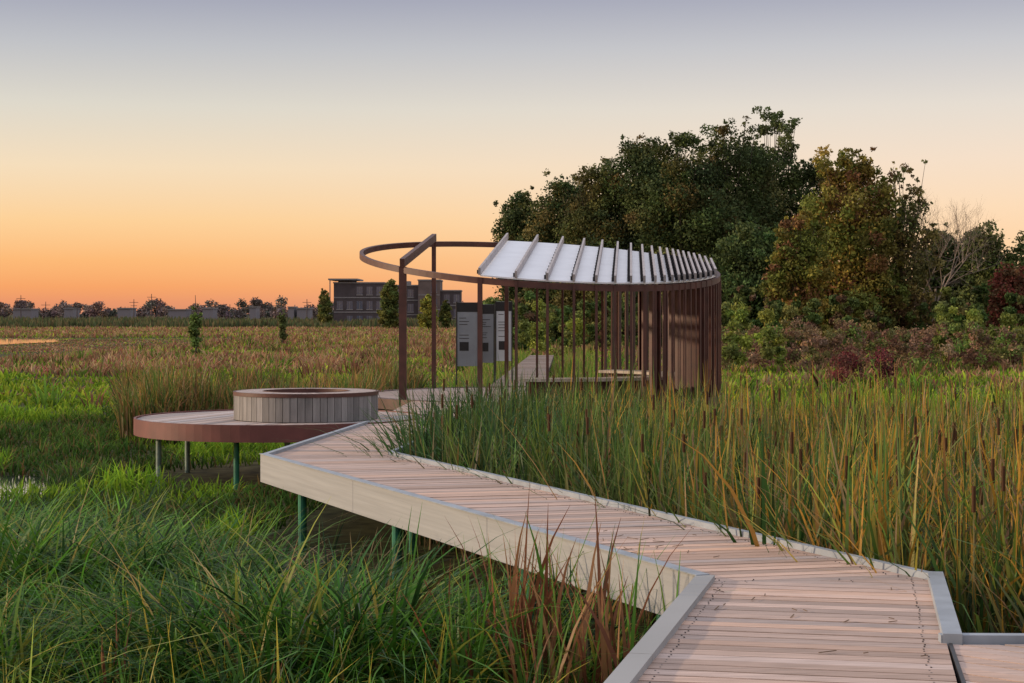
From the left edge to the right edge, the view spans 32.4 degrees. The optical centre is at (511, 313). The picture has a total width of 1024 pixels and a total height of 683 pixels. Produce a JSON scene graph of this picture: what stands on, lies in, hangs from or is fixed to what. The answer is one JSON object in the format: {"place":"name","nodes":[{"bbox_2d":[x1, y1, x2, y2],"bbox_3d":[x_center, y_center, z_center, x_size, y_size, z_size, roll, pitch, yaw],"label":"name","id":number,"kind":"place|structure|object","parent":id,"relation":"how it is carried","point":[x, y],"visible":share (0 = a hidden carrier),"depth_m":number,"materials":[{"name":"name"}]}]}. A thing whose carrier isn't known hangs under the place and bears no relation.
{"place":"outdoors","nodes":[
{"label":"outdoors","id":0,"kind":"place"},
{"bbox_2d":[0,476,53,501],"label":"marsh water","id":1,"kind":"structure","parent":0,"point":[10,480],"depth_m":29.25,"materials":[{"name":"grey liquid"}]},
{"bbox_2d":[0,339,58,344],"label":"pond water","id":2,"kind":"structure","parent":0,"point":[12,341],"depth_m":174.56,"materials":[{"name":"orange liquid"}]},
{"bbox_2d":[12,306,312,319],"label":"distant warehouse","id":3,"kind":"structure","parent":0,"point":[254,311],"depth_m":800.00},
{"bbox_2d":[172,544,457,618],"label":"marsh water","id":4,"kind":"structure","parent":0,"point":[329,551],"depth_m":20.25,"materials":[{"name":"liquid"}]},
{"bbox_2d":[0,314,1021,673],"bbox_3d":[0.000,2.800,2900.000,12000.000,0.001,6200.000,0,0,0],"label":"ground","id":5,"kind":"structure","parent":0,"point":[364,528],"depth_m":23.50,"materials":[{"name":"green plant"}]},
{"bbox_2d":[187,295,202,355],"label":"sapling tree","id":6,"kind":"object","parent":5,"relation":"on","point":[195,323],"visible":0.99,"depth_m":109.92,"materials":[{"name":"green plant"}]},
{"bbox_2d":[0,295,462,318],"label":"distant tree line","id":7,"kind":"object","parent":5,"relation":"on","point":[94,310],"visible":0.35,"depth_m":861.02,"materials":[{"name":"green plant"}]},
{"bbox_2d":[134,409,423,489],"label":"circular deck","id":8,"kind":"structure","parent":5,"relation":"on","point":[224,425],"depth_m":27.77,"materials":[{"name":"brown wood"}]},
{"bbox_2d":[233,388,378,422],"bbox_3d":[-3.420,1.515,29.300,2.404,0.470,2.404,0,0,0],"label":"round bench","id":9,"kind":"object","parent":8,"relation":"on","point":[280,405],"visible":0.99,"depth_m":28.31,"materials":[{"name":"grey wood"}]},
{"bbox_2d":[100,347,459,444],"bbox_3d":[-6.069,1.725,42.221,9.613,2.209,10.600,0,0,0],"label":"cattail clump","id":10,"kind":"object","parent":5,"relation":"on","point":[136,395],"visible":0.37,"depth_m":39.16,"materials":[{"name":"green plant"}]},
{"bbox_2d":[277,305,288,343],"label":"sapling tree","id":11,"kind":"object","parent":5,"relation":"on","point":[282,321],"visible":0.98,"depth_m":149.85,"materials":[{"name":"green plant"}]},
{"bbox_2d":[317,288,332,323],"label":"deciduous tree","id":12,"kind":"object","parent":5,"relation":"on","point":[324,309],"visible":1,"depth_m":359.29,"materials":[{"name":"green plant"}]},
{"bbox_2d":[0,452,733,682],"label":"sedge grass","id":13,"kind":"structure","parent":5,"relation":"on","point":[183,599],"depth_m":12.07,"materials":[{"name":"green plant"}]},
{"bbox_2d":[67,483,694,682],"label":"foreground reeds","id":14,"kind":"object","parent":5,"relation":"on","point":[605,637],"visible":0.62,"depth_m":11.12,"materials":[{"name":"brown plant"}]},
{"bbox_2d":[376,278,398,327],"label":"deciduous tree","id":15,"kind":"object","parent":5,"relation":"on","point":[389,301],"visible":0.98,"depth_m":299.19,"materials":[{"name":"green plant"}]},
{"bbox_2d":[334,280,461,321],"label":"walls","id":16,"kind":"structure","parent":5,"relation":"on","point":[345,289],"depth_m":400.00,"materials":[{"name":"concrete"}]},
{"bbox_2d":[328,278,461,320],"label":"parapets and sills","id":17,"kind":"object","parent":16,"relation":"attached to","point":[357,279],"visible":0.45,"depth_m":399.90,"materials":[{"name":"grey concrete"}]},
{"bbox_2d":[337,284,459,321],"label":"windows","id":18,"kind":"structure","parent":16,"relation":"attached to","point":[377,302],"depth_m":399.97,"materials":[{"name":"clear glass"}]},
{"bbox_2d":[417,294,438,329],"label":"deciduous tree","id":19,"kind":"object","parent":5,"relation":"on","point":[424,318],"visible":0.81,"depth_m":279.16,"materials":[{"name":"green plant"}]},
{"bbox_2d":[418,281,442,316],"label":"bay walls","id":20,"kind":"structure","parent":5,"relation":"on","point":[424,287],"depth_m":399.50,"materials":[{"name":"brick"}]},
{"bbox_2d":[438,299,451,327],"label":"deciduous tree","id":21,"kind":"object","parent":5,"relation":"on","point":[445,316],"visible":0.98,"depth_m":299.51,"materials":[{"name":"green plant"}]},
{"bbox_2d":[491,185,543,331],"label":"deciduous tree","id":22,"kind":"object","parent":5,"relation":"on","point":[514,211],"visible":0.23,"depth_m":166.86,"materials":[{"name":"green plant"}]},
{"bbox_2d":[509,168,590,339],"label":"deciduous tree","id":23,"kind":"object","parent":5,"relation":"on","point":[545,215],"visible":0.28,"depth_m":163.59,"materials":[{"name":"green plant"}]},
{"bbox_2d":[549,156,629,342],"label":"deciduous tree","id":24,"kind":"object","parent":5,"relation":"on","point":[576,211],"visible":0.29,"depth_m":156.69,"materials":[{"name":"green plant"}]},
{"bbox_2d":[575,133,675,336],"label":"deciduous tree","id":25,"kind":"object","parent":5,"relation":"on","point":[632,152],"visible":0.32,"depth_m":154.42,"materials":[{"name":"green plant"}]},
{"bbox_2d":[259,355,1023,682],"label":"boardwalk","id":26,"kind":"structure","parent":5,"relation":"on","point":[691,635],"depth_m":12.00,"materials":[{"name":"brown wood"}]},
{"bbox_2d":[456,302,476,384],"bbox_3d":[-1.129,0.750,44.500,0.571,2.100,0.080,0,0,-6],"label":"information sign","id":27,"kind":"object","parent":26,"relation":"on","point":[466,333],"visible":0.81,"depth_m":44.48,"materials":[{"name":"metal"}]},
{"bbox_2d":[483,304,494,382],"bbox_3d":[-0.637,0.775,44.700,0.408,2.050,0.080,0,0,6],"label":"information sign","id":28,"kind":"object","parent":26,"relation":"on","point":[488,333],"visible":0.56,"depth_m":44.67,"materials":[{"name":"metal"}]},
{"bbox_2d":[495,301,512,381],"bbox_3d":[-0.206,0.740,44.500,0.439,2.120,0.080,0,0,0],"label":"information sign","id":29,"kind":"object","parent":26,"relation":"on","point":[500,329],"visible":0.77,"depth_m":44.48,"materials":[{"name":"metal"}]},
{"bbox_2d":[359,233,721,416],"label":"steel pavilion","id":30,"kind":"structure","parent":26,"relation":"on","point":[689,287],"depth_m":36.03,"materials":[{"name":"metal"}]},
{"bbox_2d":[562,528,927,655],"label":"leaf litter","id":31,"kind":"object","parent":26,"relation":"on","point":[752,598],"visible":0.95,"depth_m":10.93,"materials":[{"name":"brown plant"}]},
{"bbox_2d":[284,336,1023,632],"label":"cattail reeds","id":32,"kind":"object","parent":5,"relation":"on","point":[906,484],"visible":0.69,"depth_m":16.75,"materials":[{"name":"green plant"}]},
{"bbox_2d":[617,130,758,338],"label":"deciduous tree","id":33,"kind":"object","parent":5,"relation":"on","point":[683,195],"visible":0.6,"depth_m":149.99,"materials":[{"name":"green plant"}]},
{"bbox_2d":[702,216,789,330],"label":"deciduous tree","id":34,"kind":"object","parent":5,"relation":"on","point":[748,254],"visible":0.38,"depth_m":138.49,"materials":[{"name":"green plant"}]},
{"bbox_2d":[694,116,799,270],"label":"deciduous tree","id":35,"kind":"object","parent":5,"relation":"on","point":[738,162],"visible":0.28,"depth_m":154.76,"materials":[{"name":"green plant"}]},
{"bbox_2d":[483,283,1023,353],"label":"shrub thicket","id":36,"kind":"object","parent":5,"relation":"on","point":[782,311],"visible":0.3,"depth_m":112.23,"materials":[{"name":"green plant"}]},
{"bbox_2d":[518,299,1023,368],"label":"green shrubs","id":37,"kind":"object","parent":5,"relation":"on","point":[767,351],"visible":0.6,"depth_m":83.41,"materials":[{"name":"green plant"}]},
{"bbox_2d":[743,106,808,245],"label":"deciduous tree","id":38,"kind":"object","parent":5,"relation":"on","point":[784,158],"visible":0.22,"depth_m":159.12,"materials":[{"name":"green plant"}]},
{"bbox_2d":[756,207,836,347],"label":"maple tree","id":39,"kind":"object","parent":5,"relation":"on","point":[793,258],"visible":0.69,"depth_m":117.33,"materials":[{"name":"green plant"}]},
{"bbox_2d":[771,158,845,325],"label":"deciduous tree","id":40,"kind":"object","parent":5,"relation":"on","point":[811,179],"visible":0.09,"depth_m":157.50,"materials":[{"name":"green plant"}]},
{"bbox_2d":[791,144,912,350],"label":"maple tree","id":41,"kind":"object","parent":5,"relation":"on","point":[850,227],"visible":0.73,"depth_m":120.69,"materials":[{"name":"green plant"}]},
{"bbox_2d":[829,342,898,385],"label":"red bush","id":42,"kind":"object","parent":5,"relation":"on","point":[843,360],"visible":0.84,"depth_m":66.81,"materials":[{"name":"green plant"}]},
{"bbox_2d":[721,317,1023,371],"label":"bramble thicket","id":43,"kind":"object","parent":5,"relation":"on","point":[974,336],"visible":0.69,"depth_m":83.61,"materials":[{"name":"green plant"}]},
{"bbox_2d":[870,159,946,349],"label":"maple tree","id":44,"kind":"object","parent":5,"relation":"on","point":[909,241],"visible":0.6,"depth_m":123.29,"materials":[{"name":"green plant"}]},
{"bbox_2d":[912,222,966,334],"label":"deciduous tree","id":45,"kind":"object","parent":5,"relation":"on","point":[947,253],"visible":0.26,"depth_m":138.89,"materials":[{"name":"green plant"}]},
{"bbox_2d":[893,185,1012,339],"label":"bare tree","id":46,"kind":"object","parent":5,"relation":"on","point":[957,247],"visible":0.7,"depth_m":126.50,"materials":[{"name":"grey plant"}]},
{"bbox_2d":[944,219,1023,341],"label":"deciduous tree","id":47,"kind":"object","parent":5,"relation":"on","point":[967,293],"visible":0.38,"depth_m":137.07,"materials":[{"name":"green plant"}]},
{"bbox_2d":[984,262,1023,353],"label":"red sumac tree","id":48,"kind":"object","parent":5,"relation":"on","point":[1009,279],"visible":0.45,"depth_m":117.51,"materials":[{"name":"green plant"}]},
{"bbox_2d":[1011,230,1023,270],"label":"deciduous tree","id":49,"kind":"object","parent":5,"relation":"on","point":[1019,244],"visible":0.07,"depth_m":149.41,"materials":[{"name":"green plant"}]},
{"bbox_2d":[0,315,1023,546],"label":"meadow grass","id":50,"kind":"structure","parent":0,"point":[317,341],"depth_m":68.56,"materials":[{"name":"green plant"}]},
{"bbox_2d":[0,0,1023,313],"label":"sky","id":51,"kind":"structure","parent":0,"point":[172,151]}
]}

